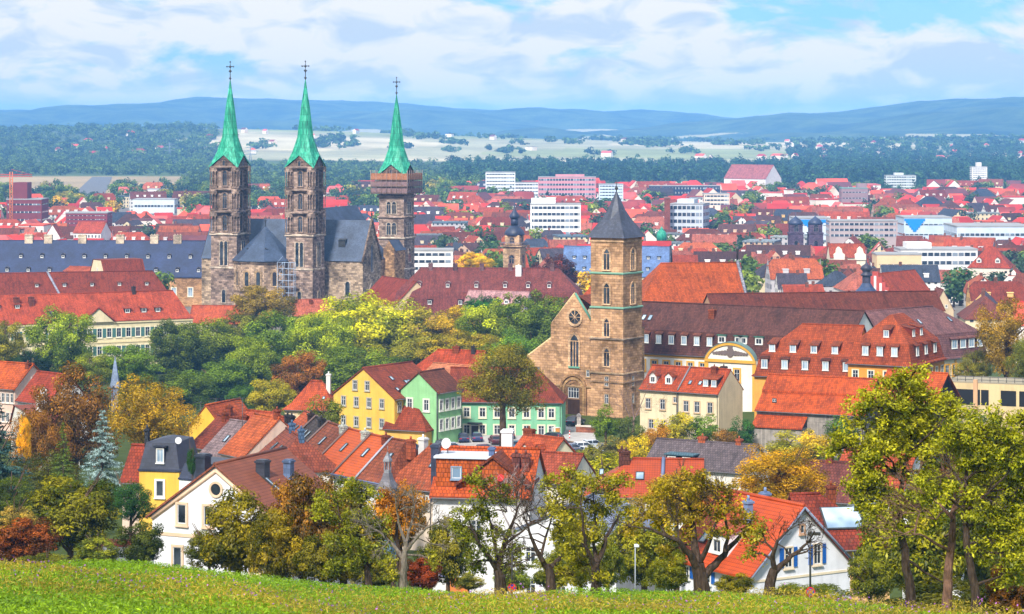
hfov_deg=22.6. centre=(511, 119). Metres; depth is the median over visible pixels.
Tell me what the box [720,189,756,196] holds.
town house
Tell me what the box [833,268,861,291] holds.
town house
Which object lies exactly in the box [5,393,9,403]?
window
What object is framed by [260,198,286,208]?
town house
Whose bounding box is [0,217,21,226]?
town house
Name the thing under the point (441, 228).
town house
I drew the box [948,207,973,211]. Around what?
town house
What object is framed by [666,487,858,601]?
blue shutter house
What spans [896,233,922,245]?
town house
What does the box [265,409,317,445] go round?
terraced house
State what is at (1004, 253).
town tree
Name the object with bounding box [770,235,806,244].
town house
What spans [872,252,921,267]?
depot
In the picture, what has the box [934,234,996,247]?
town house
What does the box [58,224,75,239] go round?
town house
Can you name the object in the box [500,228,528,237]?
town house
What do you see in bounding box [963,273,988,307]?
town house
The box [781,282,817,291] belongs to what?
town house
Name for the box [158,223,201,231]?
town house
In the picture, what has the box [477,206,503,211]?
town house
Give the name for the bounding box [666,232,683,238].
town house
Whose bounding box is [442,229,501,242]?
town house
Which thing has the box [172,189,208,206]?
town house
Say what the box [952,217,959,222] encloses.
town house
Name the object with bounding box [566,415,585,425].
parked car
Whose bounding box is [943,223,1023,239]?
market hall
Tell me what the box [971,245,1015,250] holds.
town house
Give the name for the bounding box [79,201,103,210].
town house
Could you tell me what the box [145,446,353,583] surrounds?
white villa
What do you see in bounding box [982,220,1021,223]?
town house
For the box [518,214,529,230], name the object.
town house
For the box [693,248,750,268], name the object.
town house
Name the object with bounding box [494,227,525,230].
town house
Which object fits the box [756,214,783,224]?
town house
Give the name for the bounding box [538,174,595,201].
hospital block
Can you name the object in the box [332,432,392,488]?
terraced house
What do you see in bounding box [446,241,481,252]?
town house
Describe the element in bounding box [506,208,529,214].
town house
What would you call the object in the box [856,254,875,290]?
onion turret
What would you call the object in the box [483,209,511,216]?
town house
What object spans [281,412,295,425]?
old town house
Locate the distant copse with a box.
[246,124,1023,155]
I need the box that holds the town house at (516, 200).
[501,197,530,202]
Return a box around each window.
[1,392,4,403]
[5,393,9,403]
[5,412,9,422]
[9,393,13,403]
[94,328,103,338]
[94,346,103,355]
[104,328,114,337]
[115,327,122,337]
[123,327,132,337]
[133,326,141,336]
[142,326,151,336]
[142,344,151,352]
[154,479,165,498]
[171,287,176,294]
[171,544,183,565]
[174,502,188,527]
[187,287,192,296]
[200,504,214,529]
[208,481,222,497]
[341,395,346,406]
[341,415,345,424]
[352,379,357,390]
[353,396,358,407]
[353,416,358,427]
[364,380,369,391]
[366,397,371,408]
[366,417,371,428]
[378,398,384,409]
[379,418,384,429]
[397,401,401,412]
[406,397,412,407]
[422,495,429,510]
[423,398,429,412]
[439,399,443,411]
[439,418,443,431]
[445,398,449,410]
[445,417,449,430]
[450,416,455,429]
[451,397,455,409]
[456,396,461,408]
[456,415,461,428]
[462,406,470,418]
[463,424,470,434]
[470,519,483,536]
[478,407,486,418]
[478,424,486,434]
[493,407,499,418]
[493,424,499,434]
[507,407,515,418]
[508,254,514,263]
[508,424,515,434]
[509,237,514,243]
[522,407,530,418]
[522,424,530,434]
[523,545,536,564]
[524,577,536,594]
[537,407,545,419]
[537,424,544,434]
[547,407,555,419]
[547,424,555,431]
[644,397,651,409]
[648,418,654,429]
[650,359,657,367]
[659,398,665,410]
[662,359,669,364]
[674,360,681,365]
[682,400,688,412]
[685,565,692,580]
[686,361,693,365]
[693,401,700,413]
[698,362,703,366]
[706,402,712,414]
[708,572,714,586]
[780,546,796,570]
[794,225,798,231]
[799,524,806,535]
[808,543,825,566]
[813,225,818,231]
[813,240,818,245]
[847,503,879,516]
[852,369,858,376]
[867,370,874,377]
[940,364,943,371]
[944,364,949,374]
[952,363,957,376]
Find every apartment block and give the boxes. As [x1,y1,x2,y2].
[485,172,514,191]
[515,182,537,197]
[598,183,622,200]
[884,173,915,188]
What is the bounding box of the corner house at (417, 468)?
[395,434,432,550]
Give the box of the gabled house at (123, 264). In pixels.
[90,258,144,270]
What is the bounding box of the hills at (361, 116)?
[0,97,733,135]
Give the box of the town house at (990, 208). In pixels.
[981,203,1005,211]
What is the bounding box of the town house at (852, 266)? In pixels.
[823,261,862,273]
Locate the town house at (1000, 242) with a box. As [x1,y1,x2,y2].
[996,240,1007,247]
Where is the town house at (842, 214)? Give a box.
[818,209,869,218]
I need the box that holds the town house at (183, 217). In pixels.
[171,216,186,218]
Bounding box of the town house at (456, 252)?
[454,248,465,254]
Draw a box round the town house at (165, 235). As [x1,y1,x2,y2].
[156,230,207,239]
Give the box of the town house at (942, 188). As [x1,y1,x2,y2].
[935,185,957,189]
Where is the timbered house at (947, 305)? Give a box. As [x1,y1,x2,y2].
[935,286,954,316]
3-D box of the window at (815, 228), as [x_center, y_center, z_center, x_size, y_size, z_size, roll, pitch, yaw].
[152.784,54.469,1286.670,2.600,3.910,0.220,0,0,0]
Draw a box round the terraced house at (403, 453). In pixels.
[355,436,417,514]
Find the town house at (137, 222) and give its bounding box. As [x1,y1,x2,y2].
[122,218,143,225]
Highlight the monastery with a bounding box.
[642,301,873,411]
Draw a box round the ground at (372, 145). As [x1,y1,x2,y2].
[0,129,1023,613]
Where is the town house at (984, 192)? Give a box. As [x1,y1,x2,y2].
[971,187,995,196]
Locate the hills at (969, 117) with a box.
[459,97,1023,141]
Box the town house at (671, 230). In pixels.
[659,227,676,231]
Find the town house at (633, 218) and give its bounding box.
[631,212,662,220]
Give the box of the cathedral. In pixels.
[202,60,415,314]
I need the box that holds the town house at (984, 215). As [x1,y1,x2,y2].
[960,211,999,219]
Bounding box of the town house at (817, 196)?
[808,192,832,198]
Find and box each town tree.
[0,187,8,198]
[0,187,11,199]
[0,204,5,217]
[32,186,46,193]
[38,185,55,191]
[39,190,53,197]
[47,178,64,187]
[49,198,67,207]
[50,195,68,205]
[54,186,67,192]
[54,192,65,197]
[55,190,83,197]
[62,184,76,193]
[65,193,77,204]
[67,193,84,202]
[85,194,106,203]
[105,200,121,211]
[107,183,121,194]
[114,182,134,186]
[115,188,128,194]
[116,195,125,202]
[116,198,124,211]
[120,179,138,185]
[124,185,147,194]
[136,221,161,236]
[155,270,175,289]
[158,182,176,190]
[159,176,170,186]
[174,183,192,190]
[179,190,207,204]
[180,200,197,212]
[185,178,200,185]
[186,183,202,190]
[186,193,203,203]
[189,195,204,203]
[196,181,209,190]
[197,186,209,190]
[200,197,211,204]
[202,193,211,201]
[248,192,259,201]
[248,197,257,208]
[251,185,262,191]
[257,198,268,208]
[261,201,272,206]
[265,190,283,198]
[268,180,284,189]
[276,186,286,195]
[326,179,339,186]
[328,187,339,195]
[335,186,354,196]
[336,195,359,204]
[345,180,361,187]
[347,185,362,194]
[348,189,362,195]
[348,196,365,206]
[359,193,378,206]
[372,211,378,220]
[424,187,440,194]
[425,182,435,187]
[429,177,446,185]
[430,235,460,245]
[434,191,447,200]
[437,179,453,184]
[437,234,457,247]
[441,206,453,215]
[447,198,466,203]
[453,180,467,185]
[453,210,482,217]
[457,224,488,231]
[458,203,469,209]
[468,179,482,185]
[471,230,500,242]
[474,241,500,253]
[482,241,502,247]
[484,224,509,231]
[485,249,502,266]
[490,250,502,266]
[499,200,513,210]
[516,201,529,209]
[526,249,538,266]
[527,227,542,238]
[573,268,590,293]
[576,228,590,242]
[581,201,599,212]
[588,212,604,223]
[594,199,608,210]
[638,189,661,197]
[640,227,657,236]
[641,196,653,203]
[641,222,655,231]
[649,191,665,199]
[650,203,663,210]
[667,234,675,240]
[709,215,737,228]
[714,209,731,219]
[714,242,741,250]
[717,207,731,216]
[727,258,762,269]
[731,204,748,216]
[733,200,758,213]
[737,234,753,246]
[740,232,756,239]
[740,254,763,273]
[742,190,768,202]
[742,269,764,292]
[744,191,760,202]
[745,194,757,202]
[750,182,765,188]
[755,225,781,238]
[763,223,779,237]
[765,184,782,193]
[767,181,783,186]
[776,184,798,188]
[790,180,799,188]
[794,187,817,195]
[811,185,829,193]
[817,258,841,276]
[858,233,890,252]
[861,203,871,216]
[873,205,895,216]
[894,191,905,199]
[941,266,983,305]
[941,273,963,306]
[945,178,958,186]
[957,210,978,219]
[961,205,975,211]
[962,191,979,202]
[971,182,984,188]
[983,180,993,187]
[983,271,1008,280]
[989,195,1003,202]
[1002,249,1023,261]
[1009,259,1023,272]
[1011,251,1023,267]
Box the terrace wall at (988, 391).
[950,375,1023,446]
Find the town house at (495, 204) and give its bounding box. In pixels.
[486,200,523,209]
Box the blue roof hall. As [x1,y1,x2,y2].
[563,245,672,285]
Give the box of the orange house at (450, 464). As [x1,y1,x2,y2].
[429,429,548,593]
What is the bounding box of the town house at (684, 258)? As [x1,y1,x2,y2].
[672,255,697,261]
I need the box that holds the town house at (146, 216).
[141,212,151,218]
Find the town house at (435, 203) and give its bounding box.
[419,202,444,205]
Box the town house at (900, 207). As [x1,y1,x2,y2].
[871,202,917,216]
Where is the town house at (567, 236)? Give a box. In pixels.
[553,234,586,241]
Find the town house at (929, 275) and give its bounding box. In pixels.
[880,262,940,289]
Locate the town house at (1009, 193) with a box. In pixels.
[999,189,1019,195]
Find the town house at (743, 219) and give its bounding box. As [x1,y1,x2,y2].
[734,214,755,223]
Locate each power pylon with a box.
[162,142,176,154]
[245,145,256,160]
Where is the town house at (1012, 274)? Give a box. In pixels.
[1004,265,1020,280]
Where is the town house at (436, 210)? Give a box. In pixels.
[414,205,445,215]
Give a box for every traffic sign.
[508,551,515,592]
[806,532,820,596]
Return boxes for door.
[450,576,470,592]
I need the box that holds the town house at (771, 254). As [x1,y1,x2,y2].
[766,248,779,259]
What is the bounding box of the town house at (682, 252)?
[672,248,692,254]
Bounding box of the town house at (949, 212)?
[938,207,960,216]
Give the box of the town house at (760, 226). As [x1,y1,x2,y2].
[754,222,768,234]
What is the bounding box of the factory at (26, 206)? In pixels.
[6,182,48,222]
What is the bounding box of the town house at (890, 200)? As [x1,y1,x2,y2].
[876,196,895,203]
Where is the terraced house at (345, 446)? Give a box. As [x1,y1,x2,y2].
[324,427,372,485]
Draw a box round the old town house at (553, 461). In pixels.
[541,450,596,513]
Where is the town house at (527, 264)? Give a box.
[499,251,529,267]
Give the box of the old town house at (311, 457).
[259,420,335,482]
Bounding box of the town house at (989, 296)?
[967,288,1004,311]
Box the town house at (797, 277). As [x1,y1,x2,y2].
[774,270,807,291]
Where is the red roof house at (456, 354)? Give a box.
[417,344,491,370]
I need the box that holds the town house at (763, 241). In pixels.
[742,239,781,245]
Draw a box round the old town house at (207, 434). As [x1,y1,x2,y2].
[194,410,239,452]
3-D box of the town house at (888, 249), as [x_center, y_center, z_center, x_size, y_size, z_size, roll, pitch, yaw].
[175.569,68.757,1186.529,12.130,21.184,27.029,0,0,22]
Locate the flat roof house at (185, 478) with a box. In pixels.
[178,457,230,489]
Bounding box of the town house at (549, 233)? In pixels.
[541,228,563,239]
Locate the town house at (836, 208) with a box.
[812,205,862,214]
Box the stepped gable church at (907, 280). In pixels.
[871,269,929,290]
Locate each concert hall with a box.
[789,216,830,239]
[895,215,951,239]
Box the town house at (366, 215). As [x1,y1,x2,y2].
[362,211,377,222]
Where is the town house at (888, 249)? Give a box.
[881,245,893,251]
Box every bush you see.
[576,444,600,463]
[586,435,639,462]
[588,451,618,473]
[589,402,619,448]
[613,416,645,446]
[617,433,651,459]
[641,424,670,447]
[652,411,696,438]
[685,412,718,440]
[710,428,736,441]
[727,415,757,442]
[765,430,807,469]
[796,428,835,459]
[822,414,860,460]
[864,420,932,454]
[936,402,1007,472]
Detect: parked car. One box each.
[458,432,469,442]
[471,432,482,441]
[488,434,498,444]
[544,431,563,436]
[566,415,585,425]
[569,443,580,447]
[574,441,597,448]
[583,439,603,446]
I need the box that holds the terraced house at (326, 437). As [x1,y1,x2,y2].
[308,421,350,454]
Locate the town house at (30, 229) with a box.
[11,225,37,232]
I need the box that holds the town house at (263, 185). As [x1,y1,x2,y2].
[259,182,272,188]
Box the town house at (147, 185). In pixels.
[142,181,164,190]
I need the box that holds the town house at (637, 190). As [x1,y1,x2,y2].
[627,186,648,196]
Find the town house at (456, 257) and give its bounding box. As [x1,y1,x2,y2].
[454,252,489,264]
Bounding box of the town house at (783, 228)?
[776,224,787,234]
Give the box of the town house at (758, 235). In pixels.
[730,230,765,239]
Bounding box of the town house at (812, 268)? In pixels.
[764,255,823,291]
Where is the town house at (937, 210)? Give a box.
[904,205,946,213]
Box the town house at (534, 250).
[526,245,561,260]
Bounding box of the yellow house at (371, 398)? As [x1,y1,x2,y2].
[331,361,421,434]
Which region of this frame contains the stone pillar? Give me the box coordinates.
[576,413,580,424]
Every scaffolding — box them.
[277,262,295,306]
[370,170,422,194]
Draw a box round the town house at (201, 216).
[187,212,211,218]
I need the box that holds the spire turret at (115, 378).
[110,356,120,411]
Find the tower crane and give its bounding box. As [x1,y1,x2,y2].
[0,169,31,218]
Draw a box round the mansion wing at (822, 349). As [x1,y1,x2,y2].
[751,323,865,418]
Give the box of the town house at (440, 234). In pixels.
[416,233,441,235]
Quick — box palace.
[0,234,205,306]
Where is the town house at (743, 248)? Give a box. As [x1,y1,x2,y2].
[739,242,753,250]
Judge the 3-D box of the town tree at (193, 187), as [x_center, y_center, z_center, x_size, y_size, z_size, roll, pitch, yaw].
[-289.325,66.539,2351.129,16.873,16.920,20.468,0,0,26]
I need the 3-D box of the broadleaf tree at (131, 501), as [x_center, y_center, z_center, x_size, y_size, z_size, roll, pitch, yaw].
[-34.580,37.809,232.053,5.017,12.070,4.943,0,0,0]
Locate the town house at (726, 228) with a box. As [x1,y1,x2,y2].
[717,222,756,233]
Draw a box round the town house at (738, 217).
[733,214,757,220]
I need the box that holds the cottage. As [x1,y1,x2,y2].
[282,372,333,418]
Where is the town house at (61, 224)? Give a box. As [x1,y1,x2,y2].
[51,221,66,225]
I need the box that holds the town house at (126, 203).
[115,195,128,207]
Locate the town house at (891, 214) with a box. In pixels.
[886,211,900,216]
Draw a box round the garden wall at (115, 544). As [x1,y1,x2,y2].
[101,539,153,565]
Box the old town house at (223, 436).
[200,418,246,456]
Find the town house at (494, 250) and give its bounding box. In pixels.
[481,246,502,253]
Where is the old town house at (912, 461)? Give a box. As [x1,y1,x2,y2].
[840,448,923,538]
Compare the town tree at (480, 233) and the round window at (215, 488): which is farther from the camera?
the town tree at (480, 233)
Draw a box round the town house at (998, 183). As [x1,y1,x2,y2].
[978,178,1003,188]
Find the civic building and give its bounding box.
[893,241,977,269]
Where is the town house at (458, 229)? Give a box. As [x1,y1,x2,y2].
[453,226,464,231]
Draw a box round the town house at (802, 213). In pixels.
[787,210,817,222]
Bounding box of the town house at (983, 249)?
[978,248,1018,264]
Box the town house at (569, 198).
[556,195,588,201]
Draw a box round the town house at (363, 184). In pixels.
[351,180,377,188]
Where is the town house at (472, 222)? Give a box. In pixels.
[446,217,476,230]
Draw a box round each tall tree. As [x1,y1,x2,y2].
[814,361,981,608]
[856,449,1013,611]
[907,399,1023,613]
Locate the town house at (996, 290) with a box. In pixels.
[965,277,1023,316]
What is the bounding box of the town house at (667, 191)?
[647,186,673,196]
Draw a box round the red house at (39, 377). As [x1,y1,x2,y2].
[15,370,90,438]
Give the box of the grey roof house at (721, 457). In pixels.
[647,433,767,490]
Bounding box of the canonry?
[0,285,193,366]
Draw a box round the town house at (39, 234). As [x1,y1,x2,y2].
[34,230,44,239]
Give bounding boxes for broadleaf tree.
[0,320,26,360]
[8,408,73,510]
[10,347,52,371]
[22,304,97,372]
[69,352,111,397]
[91,343,164,411]
[105,373,202,443]
[142,317,210,375]
[143,368,216,411]
[157,317,237,373]
[183,357,258,402]
[215,309,266,355]
[224,384,256,408]
[225,334,284,393]
[230,285,298,328]
[241,308,315,375]
[245,378,296,411]
[269,350,326,398]
[283,310,357,382]
[294,289,421,364]
[298,395,344,424]
[313,345,410,390]
[367,335,452,364]
[385,305,458,350]
[414,330,501,358]
[424,305,475,343]
[453,251,497,266]
[453,297,527,345]
[463,294,503,313]
[477,327,540,366]
[495,289,568,347]
[627,457,713,592]
[725,443,841,499]
[950,348,994,376]
[973,296,1023,376]
[1002,337,1023,377]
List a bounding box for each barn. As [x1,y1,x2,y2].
[751,373,878,456]
[875,368,961,458]
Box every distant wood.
[0,120,541,208]
[441,141,1023,208]
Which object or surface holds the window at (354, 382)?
in the yellow house at (371, 398)
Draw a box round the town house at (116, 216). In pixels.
[112,210,131,225]
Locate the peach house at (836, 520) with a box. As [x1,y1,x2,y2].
[787,481,889,602]
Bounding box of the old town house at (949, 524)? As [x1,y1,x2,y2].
[902,463,966,599]
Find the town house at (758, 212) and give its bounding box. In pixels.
[751,207,775,215]
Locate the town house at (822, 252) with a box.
[815,242,829,255]
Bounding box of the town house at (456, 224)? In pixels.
[432,220,468,229]
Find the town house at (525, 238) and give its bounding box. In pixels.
[501,235,532,241]
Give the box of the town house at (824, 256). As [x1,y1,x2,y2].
[809,254,826,259]
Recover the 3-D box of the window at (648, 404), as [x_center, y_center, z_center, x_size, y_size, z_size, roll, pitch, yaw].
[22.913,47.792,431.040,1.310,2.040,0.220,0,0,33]
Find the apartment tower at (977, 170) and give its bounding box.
[970,162,986,180]
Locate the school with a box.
[414,248,453,272]
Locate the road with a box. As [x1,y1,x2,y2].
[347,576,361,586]
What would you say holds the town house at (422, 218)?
on the ground at (372, 145)
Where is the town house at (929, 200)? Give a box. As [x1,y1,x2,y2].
[916,195,942,206]
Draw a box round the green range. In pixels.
[450,366,567,434]
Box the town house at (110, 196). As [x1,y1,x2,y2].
[92,192,115,204]
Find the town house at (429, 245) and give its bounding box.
[414,243,436,247]
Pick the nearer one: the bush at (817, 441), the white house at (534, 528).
the white house at (534, 528)
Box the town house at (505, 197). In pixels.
[487,195,525,202]
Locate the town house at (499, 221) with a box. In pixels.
[480,215,510,229]
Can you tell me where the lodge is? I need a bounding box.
[288,298,328,319]
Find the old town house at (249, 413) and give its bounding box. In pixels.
[245,409,272,420]
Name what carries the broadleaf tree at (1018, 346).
on the ground at (372, 145)
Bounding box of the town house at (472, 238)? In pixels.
[462,233,483,242]
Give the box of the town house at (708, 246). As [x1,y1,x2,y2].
[672,240,720,251]
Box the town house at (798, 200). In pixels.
[766,195,809,205]
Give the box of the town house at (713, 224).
[709,217,718,228]
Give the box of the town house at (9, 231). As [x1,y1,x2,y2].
[0,226,21,234]
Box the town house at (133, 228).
[129,224,153,231]
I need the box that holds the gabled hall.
[967,246,1013,278]
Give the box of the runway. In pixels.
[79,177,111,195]
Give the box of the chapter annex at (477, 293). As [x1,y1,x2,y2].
[464,290,531,318]
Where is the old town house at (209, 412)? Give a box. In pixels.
[186,397,248,438]
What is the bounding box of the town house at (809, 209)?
[804,204,820,211]
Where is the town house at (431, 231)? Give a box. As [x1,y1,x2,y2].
[420,229,452,232]
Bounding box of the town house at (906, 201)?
[896,198,920,206]
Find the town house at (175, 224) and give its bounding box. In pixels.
[154,221,192,230]
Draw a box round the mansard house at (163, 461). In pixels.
[138,425,197,530]
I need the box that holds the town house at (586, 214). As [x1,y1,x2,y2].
[581,213,599,215]
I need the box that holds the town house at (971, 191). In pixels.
[967,188,995,194]
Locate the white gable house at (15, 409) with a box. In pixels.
[9,389,79,470]
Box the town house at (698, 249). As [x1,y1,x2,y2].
[684,246,706,252]
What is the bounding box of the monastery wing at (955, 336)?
[865,305,986,378]
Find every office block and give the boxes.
[530,198,580,233]
[649,185,719,195]
[670,198,709,231]
[702,193,729,209]
[825,219,897,247]
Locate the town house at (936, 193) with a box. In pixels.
[916,188,946,198]
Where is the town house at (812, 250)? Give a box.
[798,243,814,255]
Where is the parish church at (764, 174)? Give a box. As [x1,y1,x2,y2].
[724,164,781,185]
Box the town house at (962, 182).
[949,179,977,187]
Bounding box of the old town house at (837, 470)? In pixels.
[798,452,883,536]
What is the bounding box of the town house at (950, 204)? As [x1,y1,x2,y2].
[938,199,960,207]
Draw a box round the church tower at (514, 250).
[500,203,527,267]
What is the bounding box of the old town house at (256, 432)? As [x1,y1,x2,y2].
[218,406,287,457]
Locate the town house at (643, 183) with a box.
[634,180,669,186]
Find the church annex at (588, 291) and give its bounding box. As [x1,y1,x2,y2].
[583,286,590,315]
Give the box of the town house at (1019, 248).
[998,245,1023,251]
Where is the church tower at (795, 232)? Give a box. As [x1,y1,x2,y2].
[787,212,803,244]
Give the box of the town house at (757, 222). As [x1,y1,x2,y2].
[744,219,774,224]
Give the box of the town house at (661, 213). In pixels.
[645,209,663,216]
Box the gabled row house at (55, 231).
[47,223,64,239]
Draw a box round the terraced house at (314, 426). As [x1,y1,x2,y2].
[304,415,329,441]
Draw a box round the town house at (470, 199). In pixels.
[460,194,487,203]
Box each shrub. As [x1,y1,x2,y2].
[0,464,33,563]
[0,497,38,550]
[0,516,63,563]
[9,449,82,494]
[10,543,73,564]
[22,473,122,562]
[72,533,119,562]
[75,473,118,499]
[79,515,115,546]
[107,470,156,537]
[113,520,165,562]
[181,523,223,569]
[186,425,196,479]
[199,484,272,573]
[243,507,303,579]
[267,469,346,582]
[291,529,348,583]
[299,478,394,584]
[347,551,396,587]
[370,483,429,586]
[407,556,442,591]
[412,514,473,591]
[454,572,485,591]
[492,569,531,593]
[531,550,574,588]
[551,512,613,591]
[589,539,627,590]
[607,517,688,589]
[640,549,688,590]
[713,572,754,592]
[775,582,866,601]
[847,479,983,607]
[847,549,894,604]
[874,571,994,613]
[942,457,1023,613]
[984,565,1023,613]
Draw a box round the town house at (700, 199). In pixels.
[689,197,702,201]
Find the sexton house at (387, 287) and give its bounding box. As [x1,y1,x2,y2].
[362,275,421,318]
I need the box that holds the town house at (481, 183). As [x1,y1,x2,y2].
[474,179,485,186]
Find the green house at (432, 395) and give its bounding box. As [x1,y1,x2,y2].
[398,367,463,442]
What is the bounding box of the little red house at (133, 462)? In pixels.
[119,443,143,534]
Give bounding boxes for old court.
[0,270,166,294]
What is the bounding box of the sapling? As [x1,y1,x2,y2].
[16,409,31,510]
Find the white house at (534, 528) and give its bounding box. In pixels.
[501,488,654,594]
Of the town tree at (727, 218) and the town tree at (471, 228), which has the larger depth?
the town tree at (727, 218)
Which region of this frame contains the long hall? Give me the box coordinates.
[703,289,945,311]
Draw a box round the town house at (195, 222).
[172,217,209,225]
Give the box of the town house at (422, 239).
[414,233,439,244]
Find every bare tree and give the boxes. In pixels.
[472,462,549,594]
[603,364,670,436]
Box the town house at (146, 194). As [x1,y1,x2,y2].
[129,190,166,210]
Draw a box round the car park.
[456,425,595,456]
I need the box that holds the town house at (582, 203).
[556,200,584,204]
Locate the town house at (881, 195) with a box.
[872,192,896,200]
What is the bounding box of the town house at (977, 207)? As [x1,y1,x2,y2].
[965,201,988,211]
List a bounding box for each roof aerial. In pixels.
[193,402,208,410]
[234,398,250,426]
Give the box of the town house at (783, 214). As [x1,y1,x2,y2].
[773,207,801,223]
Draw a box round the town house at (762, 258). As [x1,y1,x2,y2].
[753,250,770,265]
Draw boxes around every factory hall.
[133,198,177,212]
[147,188,167,190]
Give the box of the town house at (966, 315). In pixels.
[956,290,1010,353]
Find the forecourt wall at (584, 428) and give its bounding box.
[575,425,594,432]
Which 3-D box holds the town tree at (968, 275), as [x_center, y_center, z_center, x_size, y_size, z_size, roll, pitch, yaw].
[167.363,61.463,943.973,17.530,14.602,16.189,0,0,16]
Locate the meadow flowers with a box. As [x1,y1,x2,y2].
[1,559,1023,613]
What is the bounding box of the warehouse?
[65,211,112,225]
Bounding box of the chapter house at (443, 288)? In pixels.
[393,262,582,338]
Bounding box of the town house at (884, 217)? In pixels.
[857,215,895,219]
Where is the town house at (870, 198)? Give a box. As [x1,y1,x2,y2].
[868,194,872,202]
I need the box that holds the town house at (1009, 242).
[1004,238,1015,244]
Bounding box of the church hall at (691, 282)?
[642,245,746,302]
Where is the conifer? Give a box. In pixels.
[50,423,75,485]
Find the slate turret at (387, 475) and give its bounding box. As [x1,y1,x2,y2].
[376,446,397,558]
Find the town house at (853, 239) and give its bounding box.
[844,234,867,252]
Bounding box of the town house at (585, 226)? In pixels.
[581,221,591,231]
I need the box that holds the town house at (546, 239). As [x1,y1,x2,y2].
[541,235,548,246]
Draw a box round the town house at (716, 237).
[692,232,737,248]
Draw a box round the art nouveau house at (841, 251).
[826,243,865,265]
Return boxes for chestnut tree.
[14,360,124,479]
[456,338,549,445]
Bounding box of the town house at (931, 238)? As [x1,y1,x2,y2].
[929,233,951,242]
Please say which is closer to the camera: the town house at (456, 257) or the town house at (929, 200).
the town house at (456, 257)
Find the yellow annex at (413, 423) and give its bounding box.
[382,405,433,445]
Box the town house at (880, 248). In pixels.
[871,242,884,252]
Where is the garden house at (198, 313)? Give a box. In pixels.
[190,305,244,332]
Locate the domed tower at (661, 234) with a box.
[657,227,666,240]
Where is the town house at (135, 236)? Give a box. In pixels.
[110,230,149,239]
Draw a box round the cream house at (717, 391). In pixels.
[677,364,743,439]
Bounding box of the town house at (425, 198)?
[414,193,441,201]
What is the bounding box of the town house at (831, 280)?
[816,267,846,291]
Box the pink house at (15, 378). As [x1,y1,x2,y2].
[0,360,38,438]
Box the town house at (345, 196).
[336,194,350,205]
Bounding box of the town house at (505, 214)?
[491,210,528,219]
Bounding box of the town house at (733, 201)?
[730,197,737,204]
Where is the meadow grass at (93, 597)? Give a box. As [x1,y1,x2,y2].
[0,558,985,613]
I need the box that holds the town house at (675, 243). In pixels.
[671,241,689,249]
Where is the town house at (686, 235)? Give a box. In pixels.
[675,226,721,240]
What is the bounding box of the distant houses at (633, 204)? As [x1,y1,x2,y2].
[0,127,1023,362]
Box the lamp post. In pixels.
[634,544,638,590]
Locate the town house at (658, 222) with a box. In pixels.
[634,214,663,233]
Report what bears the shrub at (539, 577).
on the ground at (372, 145)
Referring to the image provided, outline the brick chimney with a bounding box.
[664,197,670,228]
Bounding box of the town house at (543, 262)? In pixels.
[539,254,552,266]
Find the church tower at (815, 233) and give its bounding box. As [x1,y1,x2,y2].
[806,214,823,245]
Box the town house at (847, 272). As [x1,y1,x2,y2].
[843,266,852,276]
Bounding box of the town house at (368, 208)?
[358,204,378,212]
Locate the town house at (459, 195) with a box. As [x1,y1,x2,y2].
[447,190,477,202]
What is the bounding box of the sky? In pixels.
[0,0,1023,117]
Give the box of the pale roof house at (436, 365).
[426,362,477,373]
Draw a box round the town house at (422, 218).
[414,212,434,223]
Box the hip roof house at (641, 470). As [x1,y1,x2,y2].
[582,446,704,541]
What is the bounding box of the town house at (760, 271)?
[754,255,790,291]
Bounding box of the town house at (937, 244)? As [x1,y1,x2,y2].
[918,240,942,245]
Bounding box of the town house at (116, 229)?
[109,226,129,234]
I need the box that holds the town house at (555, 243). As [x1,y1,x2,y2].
[549,237,584,246]
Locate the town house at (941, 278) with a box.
[939,270,968,303]
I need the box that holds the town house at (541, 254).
[535,245,567,265]
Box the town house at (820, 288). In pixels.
[779,281,824,291]
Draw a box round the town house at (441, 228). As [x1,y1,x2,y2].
[429,226,455,230]
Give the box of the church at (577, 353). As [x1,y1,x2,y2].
[527,180,646,417]
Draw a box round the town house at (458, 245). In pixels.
[453,241,473,253]
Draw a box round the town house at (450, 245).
[444,243,457,250]
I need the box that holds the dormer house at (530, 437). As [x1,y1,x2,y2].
[514,426,575,451]
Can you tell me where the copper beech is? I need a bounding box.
[530,253,578,282]
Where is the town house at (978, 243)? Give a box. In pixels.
[943,236,994,247]
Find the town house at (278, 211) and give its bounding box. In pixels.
[263,207,286,214]
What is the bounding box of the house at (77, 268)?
[63,266,90,271]
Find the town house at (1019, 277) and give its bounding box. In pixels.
[1012,273,1023,285]
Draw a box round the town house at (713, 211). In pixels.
[709,206,716,219]
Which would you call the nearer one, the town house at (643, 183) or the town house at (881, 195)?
the town house at (881, 195)
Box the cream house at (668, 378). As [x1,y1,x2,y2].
[639,364,688,436]
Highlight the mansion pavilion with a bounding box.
[845,313,946,383]
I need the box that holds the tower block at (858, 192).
[839,183,867,202]
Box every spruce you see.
[0,400,35,492]
[80,410,124,546]
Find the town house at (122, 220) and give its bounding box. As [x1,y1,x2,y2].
[115,212,140,225]
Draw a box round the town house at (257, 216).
[248,214,282,218]
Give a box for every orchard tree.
[307,471,395,587]
[349,480,474,589]
[373,477,421,588]
[447,465,554,594]
[491,462,591,592]
[548,468,646,593]
[607,459,769,596]
[736,508,827,595]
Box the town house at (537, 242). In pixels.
[524,236,547,246]
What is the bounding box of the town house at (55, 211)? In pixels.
[49,204,80,221]
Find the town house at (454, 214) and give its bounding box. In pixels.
[445,210,475,218]
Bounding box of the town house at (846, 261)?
[816,256,856,267]
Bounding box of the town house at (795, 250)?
[746,242,810,256]
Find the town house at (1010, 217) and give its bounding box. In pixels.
[1000,211,1023,221]

